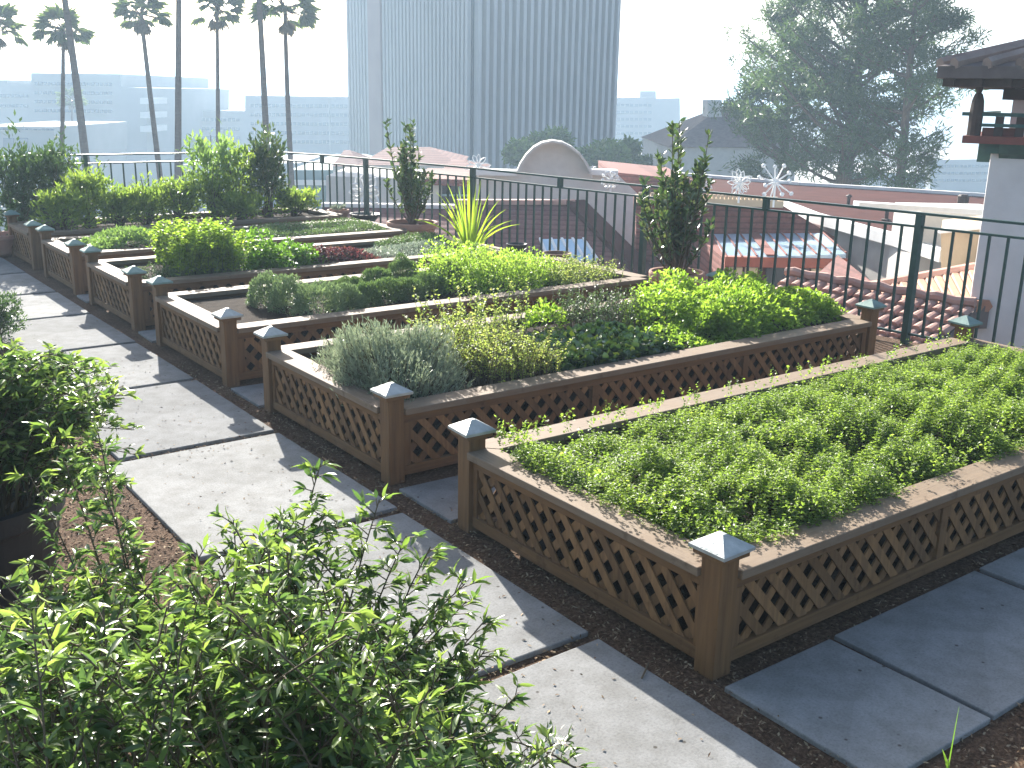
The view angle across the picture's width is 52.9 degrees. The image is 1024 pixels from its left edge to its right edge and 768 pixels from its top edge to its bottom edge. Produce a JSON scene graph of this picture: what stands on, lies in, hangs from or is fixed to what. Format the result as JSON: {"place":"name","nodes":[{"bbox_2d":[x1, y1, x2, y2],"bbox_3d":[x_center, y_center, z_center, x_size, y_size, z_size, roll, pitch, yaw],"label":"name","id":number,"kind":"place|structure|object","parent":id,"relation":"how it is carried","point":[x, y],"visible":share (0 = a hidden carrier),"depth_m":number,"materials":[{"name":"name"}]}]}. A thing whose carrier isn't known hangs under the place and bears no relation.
{"place":"outdoors","nodes":[
{"label":"outdoors","id":0,"kind":"place"},
{"bbox_2d":[326,167,469,203],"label":"pale wing","id":1,"kind":"structure","parent":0,"point":[464,172],"depth_m":32.60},
{"bbox_2d":[358,147,468,169],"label":"hip roof house","id":2,"kind":"structure","parent":0,"point":[435,156],"depth_m":55.14,"materials":[{"name":"red tile"}]},
{"bbox_2d":[346,0,620,168],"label":"ribbed tower","id":3,"kind":"structure","parent":0,"point":[487,79],"depth_m":88.98,"materials":[{"name":"concrete"}]},
{"bbox_2d":[0,92,1008,230],"bbox_3d":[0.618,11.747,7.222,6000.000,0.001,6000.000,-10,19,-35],"label":"city ground","id":4,"kind":"structure","parent":0,"point":[689,109],"depth_m":538.56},
{"bbox_2d":[0,1,29,51],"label":"palm tree","id":5,"kind":"object","parent":4,"relation":"on","point":[7,13],"visible":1,"depth_m":49.57,"materials":[{"name":"green plant"}]},
{"bbox_2d":[0,121,126,211],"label":"block","id":6,"kind":"structure","parent":4,"relation":"on","point":[106,137],"depth_m":111.81,"materials":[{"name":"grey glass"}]},
{"bbox_2d":[30,1,97,183],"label":"palm tree","id":7,"kind":"object","parent":4,"relation":"on","point":[59,36],"visible":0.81,"depth_m":52.69,"materials":[{"name":"green plant"}]},
{"bbox_2d":[62,0,95,216],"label":"palm tree","id":8,"kind":"object","parent":4,"relation":"on","point":[83,141],"visible":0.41,"depth_m":48.01,"materials":[{"name":"brown plant"}]},
{"bbox_2d":[0,73,228,187],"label":"office block","id":9,"kind":"structure","parent":4,"relation":"on","point":[117,97],"depth_m":135.94,"materials":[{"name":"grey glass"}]},
{"bbox_2d":[110,0,174,213],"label":"palm tree","id":10,"kind":"object","parent":4,"relation":"on","point":[140,26],"visible":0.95,"depth_m":51.20,"materials":[{"name":"green plant"}]},
{"bbox_2d":[174,0,181,212],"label":"palm tree","id":11,"kind":"object","parent":4,"relation":"on","point":[178,99],"visible":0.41,"depth_m":48.09,"materials":[{"name":"brown plant"}]},
{"bbox_2d":[190,0,248,153],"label":"palm tree","id":12,"kind":"object","parent":4,"relation":"on","point":[218,22],"visible":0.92,"depth_m":52.94,"materials":[{"name":"green plant"}]},
{"bbox_2d":[256,0,270,204],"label":"palm tree","id":13,"kind":"object","parent":4,"relation":"on","point":[264,101],"visible":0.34,"depth_m":47.80,"materials":[{"name":"brown plant"}]},
{"bbox_2d":[202,95,348,157],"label":"glass block","id":14,"kind":"structure","parent":4,"relation":"on","point":[310,122],"depth_m":160.15,"materials":[{"name":"glass"}]},
{"bbox_2d":[245,0,322,206],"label":"palm tree","id":15,"kind":"object","parent":4,"relation":"on","point":[308,17],"visible":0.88,"depth_m":51.12,"materials":[{"name":"green plant"}]},
{"bbox_2d":[294,154,374,208],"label":"teal hall","id":16,"kind":"structure","parent":4,"relation":"on","point":[309,174],"depth_m":74.01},
{"bbox_2d":[500,136,535,167],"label":"street tree","id":17,"kind":"object","parent":4,"relation":"on","point":[514,152],"visible":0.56,"depth_m":58.04,"materials":[{"name":"green plant"}]},
{"bbox_2d":[521,124,577,146],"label":"street tree","id":18,"kind":"object","parent":4,"relation":"on","point":[558,133],"visible":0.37,"depth_m":61.55,"materials":[{"name":"green plant"}]},
{"bbox_2d":[574,137,632,167],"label":"street tree","id":19,"kind":"object","parent":4,"relation":"on","point":[612,150],"visible":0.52,"depth_m":59.66,"materials":[{"name":"green plant"}]},
{"bbox_2d":[615,91,679,151],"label":"hazy tower","id":20,"kind":"structure","parent":4,"relation":"on","point":[640,114],"depth_m":207.97,"materials":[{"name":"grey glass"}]},
{"bbox_2d":[642,100,794,180],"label":"tiled house","id":21,"kind":"structure","parent":4,"relation":"on","point":[722,147],"depth_m":61.26,"materials":[{"name":"ceramic"}]},
{"bbox_2d":[707,0,862,180],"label":"pine tree","id":22,"kind":"object","parent":4,"relation":"on","point":[742,106],"visible":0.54,"depth_m":46.90,"materials":[{"name":"green plant"}]},
{"bbox_2d":[640,172,984,280],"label":"red roof building","id":23,"kind":"structure","parent":4,"relation":"on","point":[825,192],"depth_m":30.20,"materials":[{"name":"grey paint"}]},
{"bbox_2d":[476,139,691,245],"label":"gable building","id":24,"kind":"structure","parent":23,"relation":"on","point":[553,157],"depth_m":29.56,"materials":[{"name":"grey paint"}]},
{"bbox_2d":[633,192,847,287],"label":"skylight pavilion","id":25,"kind":"structure","parent":23,"relation":"on","point":[827,246],"depth_m":23.86,"materials":[{"name":"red glass"}]},
{"bbox_2d":[853,201,982,277],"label":"penthouse wall","id":26,"kind":"structure","parent":23,"relation":"on","point":[960,209],"depth_m":21.03,"materials":[{"name":"grey paint"}]},
{"bbox_2d":[746,0,984,185],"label":"pine tree","id":27,"kind":"object","parent":4,"relation":"on","point":[832,81],"visible":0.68,"depth_m":43.53,"materials":[{"name":"green plant"}]},
{"bbox_2d":[829,0,993,189],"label":"pine tree","id":28,"kind":"object","parent":4,"relation":"on","point":[910,83],"visible":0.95,"depth_m":39.99,"materials":[{"name":"green plant"}]},
{"bbox_2d":[869,148,989,191],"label":"block","id":29,"kind":"structure","parent":4,"relation":"on","point":[961,169],"depth_m":157.02,"materials":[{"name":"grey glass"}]},
{"bbox_2d":[0,256,1023,767],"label":"terrace floor","id":30,"kind":"structure","parent":0,"point":[654,646],"depth_m":4.97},
{"bbox_2d":[0,289,32,342],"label":"round shrub","id":31,"kind":"object","parent":30,"relation":"on","point":[6,316],"visible":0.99,"depth_m":9.30,"materials":[{"name":"green plant"}]},
{"bbox_2d":[0,273,55,296],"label":"paving slab","id":32,"kind":"structure","parent":30,"relation":"on","point":[25,283],"depth_m":11.94,"materials":[{"name":"concrete"}]},
{"bbox_2d":[0,109,59,235],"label":"dark bush","id":33,"kind":"object","parent":30,"relation":"on","point":[23,185],"visible":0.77,"depth_m":14.24,"materials":[{"name":"green plant"}]},
{"bbox_2d":[0,477,65,638],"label":"planter pot","id":34,"kind":"object","parent":30,"relation":"on","point":[19,539],"visible":0.32,"depth_m":4.24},
{"bbox_2d":[0,335,145,517],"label":"pot shrub","id":35,"kind":"object","parent":34,"relation":"in","point":[31,390],"visible":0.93,"depth_m":4.08,"materials":[{"name":"green plant"}]},
{"bbox_2d":[1,292,89,321],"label":"paving slab","id":36,"kind":"structure","parent":30,"relation":"on","point":[48,305],"depth_m":10.81,"materials":[{"name":"concrete"}]},
{"bbox_2d":[0,124,108,220],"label":"dark bush","id":37,"kind":"object","parent":30,"relation":"on","point":[58,167],"visible":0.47,"depth_m":14.46,"materials":[{"name":"green plant"}]},
{"bbox_2d":[1,314,135,354],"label":"paving slab","id":38,"kind":"structure","parent":30,"relation":"on","point":[77,332],"depth_m":9.64,"materials":[{"name":"concrete"}]},
{"bbox_2d":[36,343,193,396],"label":"paving slab","id":39,"kind":"structure","parent":30,"relation":"on","point":[143,369],"depth_m":8.55,"materials":[{"name":"concrete"}]},
{"bbox_2d":[0,151,323,230],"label":"railing","id":40,"kind":"object","parent":30,"relation":"on","point":[85,158],"visible":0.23,"depth_m":16.15,"materials":[{"name":"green metal"}]},
{"bbox_2d":[2,207,343,269],"bbox_3d":[-4.680,-2.220,14.726,4.465,0.633,1.416,-10,19,-35],"label":"raised bed","id":41,"kind":"object","parent":30,"relation":"on","point":[26,246],"visible":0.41,"depth_m":13.91,"materials":[{"name":"brown wood"}]},
{"bbox_2d":[29,181,101,230],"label":"garden shrub","id":42,"kind":"object","parent":41,"relation":"on","point":[56,203],"visible":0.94,"depth_m":13.46,"materials":[{"name":"green plant"}]},
{"bbox_2d":[56,154,116,226],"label":"garden shrub","id":43,"kind":"object","parent":41,"relation":"on","point":[83,182],"visible":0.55,"depth_m":13.92,"materials":[{"name":"green plant"}]},
{"bbox_2d":[87,180,147,227],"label":"garden shrub","id":44,"kind":"object","parent":41,"relation":"on","point":[117,205],"visible":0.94,"depth_m":13.89,"materials":[{"name":"green plant"}]},
{"bbox_2d":[121,170,183,224],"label":"garden shrub","id":45,"kind":"object","parent":41,"relation":"on","point":[152,199],"visible":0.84,"depth_m":14.17,"materials":[{"name":"green plant"}]},
{"bbox_2d":[152,169,205,222],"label":"garden shrub","id":46,"kind":"object","parent":41,"relation":"on","point":[180,192],"visible":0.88,"depth_m":14.52,"materials":[{"name":"green plant"}]},
{"bbox_2d":[174,118,251,216],"bbox_3d":[-4.413,-3.190,15.252,1.254,1.521,1.109,-10,19,-35],"label":"loose shrub","id":47,"kind":"object","parent":41,"relation":"on","point":[205,155],"visible":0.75,"depth_m":15.02,"materials":[{"name":"green plant"}]},
{"bbox_2d":[181,161,247,222],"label":"garden shrub","id":48,"kind":"object","parent":41,"relation":"on","point":[216,187],"visible":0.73,"depth_m":14.84,"materials":[{"name":"green plant"}]},
{"bbox_2d":[210,129,264,214],"bbox_3d":[-4.107,-3.153,15.491,0.885,1.324,0.888,8,17,22],"label":"thin shrub","id":49,"kind":"object","parent":41,"relation":"on","point":[242,163],"visible":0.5,"depth_m":15.36,"materials":[{"name":"green plant"}]},
{"bbox_2d":[204,189,275,220],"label":"garden shrub","id":50,"kind":"object","parent":41,"relation":"on","point":[241,204],"visible":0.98,"depth_m":14.78,"materials":[{"name":"green plant"}]},
{"bbox_2d":[243,120,289,215],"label":"bay shrub","id":51,"kind":"object","parent":41,"relation":"on","point":[266,160],"visible":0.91,"depth_m":15.36,"materials":[{"name":"green plant"}]},
{"bbox_2d":[266,186,321,216],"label":"garden shrub","id":52,"kind":"object","parent":41,"relation":"on","point":[295,198],"visible":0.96,"depth_m":15.55,"materials":[{"name":"green plant"}]},
{"bbox_2d":[94,380,273,460],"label":"paving slab","id":53,"kind":"structure","parent":30,"relation":"on","point":[189,401],"depth_m":7.22,"materials":[{"name":"concrete"}]},
{"bbox_2d":[35,219,408,294],"bbox_3d":[-3.569,-1.780,13.249,4.415,0.633,1.521,-10,19,-35],"label":"raised bed","id":54,"kind":"object","parent":30,"relation":"on","point":[64,257],"visible":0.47,"depth_m":12.36,"materials":[{"name":"brown wood"}]},
{"bbox_2d":[78,224,162,249],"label":"pale herb","id":55,"kind":"object","parent":54,"relation":"on","point":[103,239],"visible":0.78,"depth_m":12.13,"materials":[{"name":"green plant"}]},
{"bbox_2d":[223,216,389,238],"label":"thyme ground cover","id":56,"kind":"object","parent":54,"relation":"on","point":[358,224],"visible":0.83,"depth_m":13.82,"materials":[{"name":"green plant"}]},
{"bbox_2d":[231,383,264,407],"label":"paving slab","id":57,"kind":"structure","parent":30,"relation":"on","point":[255,392],"depth_m":7.90,"materials":[{"name":"concrete"}]},
{"bbox_2d":[112,433,396,560],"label":"paving slab","id":58,"kind":"structure","parent":30,"relation":"on","point":[208,467],"depth_m":6.02,"materials":[{"name":"concrete"}]},
{"bbox_2d":[79,235,506,330],"bbox_3d":[-2.307,-1.317,11.698,4.514,0.633,1.653,-10,19,-35],"label":"raised bed","id":59,"kind":"object","parent":30,"relation":"on","point":[127,295],"visible":0.41,"depth_m":10.65,"materials":[{"name":"brown wood"}]},
{"bbox_2d":[142,216,258,276],"bbox_3d":[-3.279,-1.426,10.663,1.051,0.560,1.194,-10,19,-35],"label":"basil bush","id":60,"kind":"object","parent":59,"relation":"on","point":[207,247],"visible":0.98,"depth_m":10.45,"materials":[{"name":"green plant"}]},
{"bbox_2d":[211,226,328,272],"bbox_3d":[-2.652,-1.461,11.107,1.320,0.495,1.166,-10,19,-35],"label":"parsley clump","id":61,"kind":"object","parent":59,"relation":"on","point":[269,252],"visible":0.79,"depth_m":10.96,"materials":[{"name":"green plant"}]},
{"bbox_2d":[302,244,381,262],"bbox_3d":[-1.982,-1.489,11.602,0.902,0.265,0.782,-10,19,-35],"label":"purple basil","id":62,"kind":"object","parent":59,"relation":"on","point":[334,252],"visible":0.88,"depth_m":11.44,"materials":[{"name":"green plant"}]},
{"bbox_2d":[372,231,455,249],"bbox_3d":[-1.195,-1.801,12.818,0.994,0.182,0.660,-10,19,-35],"label":"thyme cushion","id":63,"kind":"object","parent":59,"relation":"on","point":[403,238],"visible":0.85,"depth_m":12.77,"materials":[{"name":"green plant"}]},
{"bbox_2d":[0,420,599,767],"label":"foreground shrub","id":64,"kind":"object","parent":30,"relation":"on","point":[147,704],"visible":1,"depth_m":2.31,"materials":[{"name":"green plant"}]},
{"bbox_2d":[209,513,587,684],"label":"paving slab","id":65,"kind":"structure","parent":30,"relation":"on","point":[537,629],"depth_m":4.78,"materials":[{"name":"concrete"}]},
{"bbox_2d":[146,256,651,386],"bbox_3d":[-0.900,-0.811,9.996,4.666,0.638,1.782,-10,19,-35],"label":"raised bed","id":66,"kind":"object","parent":30,"relation":"on","point":[214,328],"visible":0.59,"depth_m":8.92,"materials":[{"name":"brown wood"}]},
{"bbox_2d":[244,269,289,307],"bbox_3d":[-2.192,-0.856,9.182,0.396,0.365,0.431,-10,19,-35],"label":"thyme mound","id":67,"kind":"object","parent":66,"relation":"on","point":[255,284],"visible":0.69,"depth_m":9.11,"materials":[{"name":"green plant"}]},
{"bbox_2d":[266,273,309,314],"bbox_3d":[-1.967,-0.801,8.988,0.432,0.361,0.427,-10,19,-35],"label":"thyme mound","id":68,"kind":"object","parent":66,"relation":"on","point":[275,293],"visible":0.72,"depth_m":8.91,"materials":[{"name":"green plant"}]},
{"bbox_2d":[289,279,346,316],"bbox_3d":[-1.658,-0.734,8.861,0.543,0.325,0.539,-10,19,-35],"label":"thyme mound","id":69,"kind":"object","parent":66,"relation":"on","point":[327,290],"visible":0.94,"depth_m":8.78,"materials":[{"name":"green plant"}]},
{"bbox_2d":[324,281,369,311],"bbox_3d":[-1.462,-0.781,9.089,0.421,0.294,0.380,-10,19,-35],"label":"thyme mound","id":70,"kind":"object","parent":66,"relation":"on","point":[350,291],"visible":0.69,"depth_m":9.02,"materials":[{"name":"green plant"}]},
{"bbox_2d":[346,280,383,307],"bbox_3d":[-1.322,-0.806,9.275,0.367,0.265,0.412,-10,19,-35],"label":"thyme mound","id":71,"kind":"object","parent":66,"relation":"on","point":[369,290],"visible":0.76,"depth_m":9.21,"materials":[{"name":"green plant"}]},
{"bbox_2d":[365,276,411,303],"bbox_3d":[-1.163,-0.875,9.528,0.465,0.274,0.444,-10,19,-35],"label":"thyme mound","id":72,"kind":"object","parent":66,"relation":"on","point":[383,284],"visible":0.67,"depth_m":9.43,"materials":[{"name":"green plant"}]},
{"bbox_2d":[388,252,418,279],"bbox_3d":[-1.107,-1.190,10.488,0.402,0.334,0.372,-10,19,-35],"label":"thyme mound","id":73,"kind":"object","parent":66,"relation":"on","point":[402,265],"visible":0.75,"depth_m":10.40,"materials":[{"name":"green plant"}]},
{"bbox_2d":[405,270,448,295],"bbox_3d":[-0.818,-0.977,9.886,0.424,0.256,0.446,-10,19,-35],"label":"thyme mound","id":74,"kind":"object","parent":66,"relation":"on","point":[425,277],"visible":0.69,"depth_m":9.81,"materials":[{"name":"green plant"}]},
{"bbox_2d":[408,234,566,295],"bbox_3d":[-0.262,-1.256,10.396,1.429,0.574,1.568,8,17,22],"label":"golden oregano","id":75,"kind":"object","parent":66,"relation":"on","point":[484,268],"visible":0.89,"depth_m":10.15,"materials":[{"name":"green plant"}]},
{"bbox_2d":[517,251,624,285],"bbox_3d":[0.561,-1.207,10.761,1.091,0.230,1.190,-10,19,-35],"label":"yellow marjoram","id":76,"kind":"object","parent":66,"relation":"on","point":[573,269],"visible":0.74,"depth_m":10.60,"materials":[{"name":"green plant"}]},
{"bbox_2d":[382,118,437,235],"bbox_3d":[-1.422,-2.706,14.284,0.799,1.928,0.848,5,16,15],"label":"potted bay tree","id":77,"kind":"object","parent":30,"relation":"on","point":[409,182],"visible":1,"depth_m":14.16,"materials":[{"name":"green plant"}]},
{"bbox_2d":[399,475,495,523],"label":"paving slab","id":78,"kind":"structure","parent":30,"relation":"on","point":[437,497],"depth_m":5.97,"materials":[{"name":"concrete"}]},
{"bbox_2d":[415,176,518,249],"bbox_3d":[-0.491,-1.934,12.743,1.044,1.316,1.086,14,20,38],"label":"spear leaf plant","id":79,"kind":"object","parent":30,"relation":"on","point":[465,232],"visible":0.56,"depth_m":12.66,"materials":[{"name":"plant"}]},
{"bbox_2d":[52,309,1023,767],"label":"bark mulch","id":80,"kind":"object","parent":30,"relation":"on","point":[532,593],"visible":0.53,"depth_m":4.97,"materials":[{"name":"brown wood"}]},
{"bbox_2d":[253,270,886,485],"bbox_3d":[0.656,-0.263,8.155,4.879,0.643,1.908,-10,19,-35],"label":"raised bed","id":81,"kind":"object","parent":30,"relation":"on","point":[391,435],"visible":0.57,"depth_m":7.04,"materials":[{"name":"brown wood"}]},
{"bbox_2d":[310,315,473,405],"bbox_3d":[-0.751,-0.190,6.794,1.050,0.622,1.292,-10,19,-35],"label":"lavender bush","id":82,"kind":"object","parent":81,"relation":"on","point":[410,360],"visible":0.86,"depth_m":6.60,"materials":[{"name":"green plant"}]},
{"bbox_2d":[402,277,546,339],"bbox_3d":[-0.292,-0.545,7.966,1.258,0.443,0.710,-10,19,-35],"label":"flowering oregano","id":83,"kind":"object","parent":81,"relation":"on","point":[480,313],"visible":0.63,"depth_m":8.00,"materials":[{"name":"green plant"}]},
{"bbox_2d":[421,308,573,384],"bbox_3d":[-0.137,-0.259,7.142,0.857,0.349,1.091,-10,19,-35],"label":"flowering oregano","id":84,"kind":"object","parent":81,"relation":"on","point":[485,351],"visible":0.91,"depth_m":6.96,"materials":[{"name":"green plant"}]},
{"bbox_2d":[518,297,568,329],"bbox_3d":[0.288,-0.597,8.463,0.403,0.264,0.422,6,17,17],"label":"bright sprout","id":85,"kind":"object","parent":81,"relation":"on","point":[544,309],"visible":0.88,"depth_m":8.40,"materials":[{"name":"green plant"}]},
{"bbox_2d":[511,318,683,372],"bbox_3d":[0.530,-0.290,7.668,1.278,0.212,0.988,-10,19,-35],"label":"violet patch","id":86,"kind":"object","parent":81,"relation":"on","point":[602,341],"visible":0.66,"depth_m":7.55,"materials":[{"name":"green plant"}]},
{"bbox_2d":[543,279,665,326],"bbox_3d":[0.791,-0.649,8.602,0.969,0.339,0.818,-10,19,-35],"label":"grey flower herb","id":87,"kind":"object","parent":81,"relation":"on","point":[609,307],"visible":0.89,"depth_m":8.54,"materials":[{"name":"green plant"}]},
{"bbox_2d":[641,321,721,347],"bbox_3d":[1.357,-0.382,8.096,0.592,0.187,0.655,-10,19,-35],"label":"young mint carpet","id":88,"kind":"object","parent":81,"relation":"on","point":[698,341],"visible":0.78,"depth_m":8.06,"materials":[{"name":"green plant"}]},
{"bbox_2d":[621,267,849,342],"bbox_3d":[1.867,-0.738,8.956,2.065,0.526,1.690,-10,19,-35],"label":"mint bush","id":89,"kind":"object","parent":81,"relation":"on","point":[741,306],"visible":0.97,"depth_m":8.60,"materials":[{"name":"green plant"}]},
{"bbox_2d":[459,639,799,767],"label":"paving slab","id":90,"kind":"structure","parent":30,"relation":"on","point":[622,725],"depth_m":3.87,"materials":[{"name":"concrete"}]},
{"bbox_2d":[320,154,1023,345],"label":"railing","id":91,"kind":"object","parent":30,"relation":"on","point":[919,228],"visible":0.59,"depth_m":11.04,"materials":[{"name":"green metal"}]},
{"bbox_2d":[635,117,715,291],"bbox_3d":[1.690,-1.710,10.718,0.785,2.069,0.949,-10,19,-35],"label":"potted bay tree","id":92,"kind":"object","parent":30,"relation":"on","point":[676,224],"visible":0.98,"depth_m":10.64,"materials":[{"name":"green plant"}]},
{"bbox_2d":[448,315,1023,680],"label":"raised bed","id":93,"kind":"object","parent":30,"relation":"on","point":[714,605],"visible":0.65,"depth_m":4.81,"materials":[{"name":"brown wood"}]},
{"bbox_2d":[500,340,1023,547],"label":"oregano carpet","id":94,"kind":"object","parent":93,"relation":"in","point":[761,472],"visible":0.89,"depth_m":5.50,"materials":[{"name":"green plant"}]},
{"bbox_2d":[494,327,1023,536],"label":"oregano sprigs","id":95,"kind":"object","parent":94,"relation":"on","point":[560,459],"visible":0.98,"depth_m":5.35,"materials":[{"name":"green plant"}]},
{"bbox_2d":[725,639,990,767],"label":"paving slab","id":96,"kind":"structure","parent":30,"relation":"on","point":[850,707],"depth_m":3.96,"materials":[{"name":"concrete"}]},
{"bbox_2d":[834,571,1023,719],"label":"paving slab","id":97,"kind":"structure","parent":30,"relation":"on","point":[960,640],"depth_m":4.47,"materials":[{"name":"concrete"}]},
{"bbox_2d":[979,547,1023,588],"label":"paving slab","id":98,"kind":"structure","parent":30,"relation":"on","point":[1009,568],"depth_m":5.17,"materials":[{"name":"concrete"}]},
{"bbox_2d":[0,0,1023,103],"label":"sky","id":99,"kind":"structure","parent":0,"point":[669,48],"materials":[{"name":"white"}]},
{"bbox_2d":[457,199,650,280],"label":"brick roof","id":100,"kind":"structure","parent":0,"point":[590,234],"depth_m":26.20,"materials":[{"name":"red tile"}]},
{"bbox_2d":[321,202,454,236],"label":"red strip roof","id":101,"kind":"structure","parent":100,"relation":"attached to","point":[398,213],"depth_m":27.42,"materials":[{"name":"tile"}]},
{"bbox_2d":[229,86,1012,124],"bbox_3d":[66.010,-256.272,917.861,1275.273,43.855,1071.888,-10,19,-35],"label":"hills","id":102,"kind":"structure","parent":0,"point":[993,101],"depth_m":648.47,"materials":[{"name":"grey"}]},
{"bbox_2d":[775,267,976,343],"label":"tiled roof","id":103,"kind":"structure","parent":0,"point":[932,317],"depth_m":11.73,"materials":[{"name":"tile"}]},
{"bbox_2d":[936,39,1023,348],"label":"balcony tower","id":104,"kind":"structure","parent":0,"point":[999,67],"depth_m":13.02,"materials":[{"name":"white paint"}]},
{"bbox_2d":[849,262,992,328],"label":"terracotta roof","id":105,"kind":"structure","parent":104,"relation":"attached to","point":[955,282],"depth_m":15.31,"materials":[{"name":"ceramic"}]},
{"bbox_2d":[938,215,981,267],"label":"beige wall","id":106,"kind":"structure","parent":104,"relation":"attached to","point":[960,249],"depth_m":17.50,"materials":[{"name":"white paint"}]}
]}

